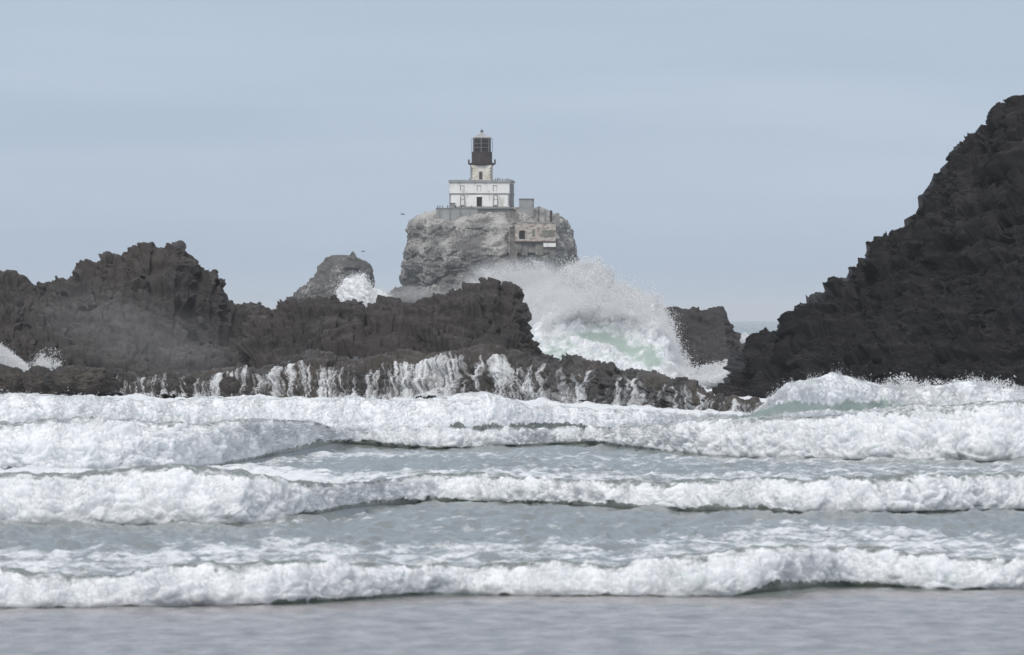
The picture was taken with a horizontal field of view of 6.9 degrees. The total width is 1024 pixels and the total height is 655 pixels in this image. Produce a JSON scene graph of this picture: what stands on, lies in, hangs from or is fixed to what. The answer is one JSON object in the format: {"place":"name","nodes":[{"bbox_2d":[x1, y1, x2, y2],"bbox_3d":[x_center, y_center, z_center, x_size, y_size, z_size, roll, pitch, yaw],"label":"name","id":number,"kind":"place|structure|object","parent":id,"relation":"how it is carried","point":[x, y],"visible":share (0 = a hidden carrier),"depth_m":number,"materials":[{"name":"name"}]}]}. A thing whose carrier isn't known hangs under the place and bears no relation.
{"place":"outdoors","nodes":[
{"label":"outdoors","id":0,"kind":"place"},
{"bbox_2d":[0,320,1023,591],"bbox_3d":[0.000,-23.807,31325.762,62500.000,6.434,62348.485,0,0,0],"label":"sea","id":1,"kind":"structure","parent":0,"point":[474,534],"depth_m":205.29,"materials":[{"name":"grey liquid"}]},
{"bbox_2d":[0,364,25,393],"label":"boulder","id":2,"kind":"object","parent":1,"relation":"in","point":[11,381],"visible":0.86,"depth_m":590.95,"materials":[{"name":"grey stone"}]},
{"bbox_2d":[0,342,30,371],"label":"splash","id":3,"kind":"object","parent":1,"relation":"on","point":[7,357],"visible":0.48,"depth_m":610.14,"materials":[{"name":"white liquid"}]},
{"bbox_2d":[22,365,50,393],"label":"boulder","id":4,"kind":"object","parent":1,"relation":"in","point":[32,379],"visible":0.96,"depth_m":589.39,"materials":[{"name":"grey stone"}]},
{"bbox_2d":[31,347,63,369],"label":"splash","id":5,"kind":"object","parent":1,"relation":"on","point":[41,363],"visible":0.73,"depth_m":609.60,"materials":[{"name":"white liquid"}]},
{"bbox_2d":[42,365,119,395],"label":"boulder","id":6,"kind":"object","parent":1,"relation":"on","point":[74,379],"visible":0.98,"depth_m":586.57,"materials":[{"name":"grey stone"}]},
{"bbox_2d":[0,240,271,376],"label":"rock ridge","id":7,"kind":"object","parent":1,"relation":"in","point":[148,309],"visible":0.54,"depth_m":633.79,"materials":[{"name":"grey stone"}]},
{"bbox_2d":[219,376,240,394],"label":"boulder","id":8,"kind":"object","parent":1,"relation":"in","point":[229,385],"visible":1,"depth_m":582.59,"materials":[{"name":"grey stone"}]},
{"bbox_2d":[293,251,374,299],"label":"rock stack","id":9,"kind":"object","parent":1,"relation":"in","point":[323,281],"visible":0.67,"depth_m":1947.74,"materials":[{"name":"grey stone"}]},
{"bbox_2d":[329,270,398,307],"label":"splash","id":10,"kind":"object","parent":1,"relation":"on","point":[358,288],"visible":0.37,"depth_m":1900.35,"materials":[{"name":"white liquid"}]},
{"bbox_2d":[0,342,764,412],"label":"rock reef","id":11,"kind":"object","parent":1,"relation":"in","point":[600,387],"visible":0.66,"depth_m":570.88},
{"bbox_2d":[230,277,559,368],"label":"rock ridge","id":12,"kind":"object","parent":1,"relation":"in","point":[489,310],"visible":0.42,"depth_m":607.76,"materials":[{"name":"grey stone"}]},
{"bbox_2d":[388,284,461,302],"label":"rock shelf","id":13,"kind":"object","parent":1,"relation":"in","point":[408,294],"visible":0.06,"depth_m":1973.99,"materials":[{"name":"grey stone"}]},
{"bbox_2d":[120,353,739,411],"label":"running water","id":14,"kind":"structure","parent":1,"relation":"on","point":[495,369],"depth_m":572.43,"materials":[{"name":"white liquid"}]},
{"bbox_2d":[0,379,898,430],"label":"breaking wave","id":15,"kind":"object","parent":1,"relation":"on","point":[483,410],"visible":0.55,"depth_m":390.21,"materials":[{"name":"grey liquid"}]},
{"bbox_2d":[399,207,578,326],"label":"lighthouse rock","id":16,"kind":"object","parent":1,"relation":"in","point":[440,252],"visible":0.48,"depth_m":1984.75,"materials":[{"name":"grey stone"}]},
{"bbox_2d":[436,208,513,220],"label":"retaining wall","id":17,"kind":"structure","parent":16,"relation":"on","point":[451,214],"depth_m":1987.98,"materials":[{"name":"concrete"}]},
{"bbox_2d":[448,130,514,207],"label":"lighthouse","id":18,"kind":"object","parent":16,"relation":"on","point":[481,188],"visible":1,"depth_m":1993.23,"materials":[{"name":"white paint"}]},
{"bbox_2d":[460,194,465,205],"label":"window","id":19,"kind":"structure","parent":18,"relation":"in","point":[462,198],"depth_m":1992.95,"materials":[{"name":"white glass"}]},
{"bbox_2d":[476,196,482,205],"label":"door","id":20,"kind":"structure","parent":18,"relation":"in","point":[478,198],"depth_m":1992.95,"materials":[{"name":"black paint"}]},
{"bbox_2d":[493,194,497,205],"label":"window","id":21,"kind":"structure","parent":18,"relation":"in","point":[495,197],"depth_m":1992.46,"materials":[{"name":"white glass"}]},
{"bbox_2d":[509,207,516,262],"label":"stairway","id":22,"kind":"object","parent":16,"relation":"on","point":[512,252],"visible":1,"depth_m":1981.42,"materials":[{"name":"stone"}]},
{"bbox_2d":[519,198,533,214],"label":"hut","id":23,"kind":"object","parent":16,"relation":"on","point":[526,205],"visible":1,"depth_m":1990.97,"materials":[{"name":"concrete"}]},
{"bbox_2d":[515,222,555,254],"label":"ruined building","id":24,"kind":"structure","parent":16,"relation":"on","point":[535,237],"depth_m":1977.48,"materials":[{"name":"concrete"}]},
{"bbox_2d":[519,231,524,238],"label":"doorway","id":25,"kind":"structure","parent":24,"relation":"in","point":[521,233],"depth_m":1977.92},
{"bbox_2d":[555,213,559,225],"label":"pillar","id":26,"kind":"structure","parent":16,"relation":"on","point":[557,218],"depth_m":1988.96,"materials":[{"name":"grey concrete"}]},
{"bbox_2d":[0,525,1023,608],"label":"breaking wave","id":27,"kind":"object","parent":1,"relation":"on","point":[752,571],"visible":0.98,"depth_m":154.97,"materials":[{"name":"grey liquid"}]},
{"bbox_2d":[0,450,1023,526],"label":"breaking wave","id":28,"kind":"object","parent":1,"relation":"on","point":[140,495],"visible":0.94,"depth_m":220.52,"materials":[{"name":"grey liquid"}]},
{"bbox_2d":[0,390,1023,469],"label":"breaking wave","id":29,"kind":"object","parent":1,"relation":"on","point":[980,432],"visible":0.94,"depth_m":305.23,"materials":[{"name":"grey liquid"}]},
{"bbox_2d":[455,249,583,309],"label":"splash","id":30,"kind":"object","parent":1,"relation":"on","point":[531,274],"visible":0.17,"depth_m":1929.63,"materials":[{"name":"white liquid"}]},
{"bbox_2d":[473,252,703,385],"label":"crashing wave","id":31,"kind":"object","parent":1,"relation":"on","point":[591,311],"visible":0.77,"depth_m":687.13,"materials":[{"name":"grey liquid"}]},
{"bbox_2d":[662,306,743,372],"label":"rock stack","id":32,"kind":"object","parent":1,"relation":"in","point":[710,335],"visible":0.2,"depth_m":732.10,"materials":[{"name":"grey stone"}]},
{"bbox_2d":[682,359,729,388],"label":"splash","id":33,"kind":"object","parent":1,"relation":"on","point":[710,376],"visible":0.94,"depth_m":648.32,"materials":[{"name":"white liquid"}]},
{"bbox_2d":[740,333,748,342],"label":"splash","id":34,"kind":"object","parent":1,"relation":"on","point":[744,336],"visible":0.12,"depth_m":1497.27,"materials":[{"name":"white liquid"}]},
{"bbox_2d":[674,365,1023,417],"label":"breaking wave","id":35,"kind":"object","parent":1,"relation":"on","point":[836,391],"visible":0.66,"depth_m":452.25,"materials":[{"name":"grey liquid"}]},
{"bbox_2d":[870,372,1023,390],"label":"splash","id":36,"kind":"object","parent":1,"relation":"on","point":[992,384],"visible":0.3,"depth_m":519.84,"materials":[{"name":"white liquid"}]},
{"bbox_2d":[0,566,1023,654],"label":"wet sand","id":37,"kind":"structure","parent":0,"point":[867,621],"depth_m":139.13,"materials":[{"name":"grey sand"}]},
{"bbox_2d":[0,0,1023,320],"label":"sky","id":38,"kind":"structure","parent":0,"point":[739,156],"materials":[{"name":"blue"}]},
{"bbox_2d":[709,95,1023,398],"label":"cliff","id":39,"kind":"structure","parent":0,"point":[932,288],"depth_m":573.05,"materials":[{"name":"black stone"}]}
]}

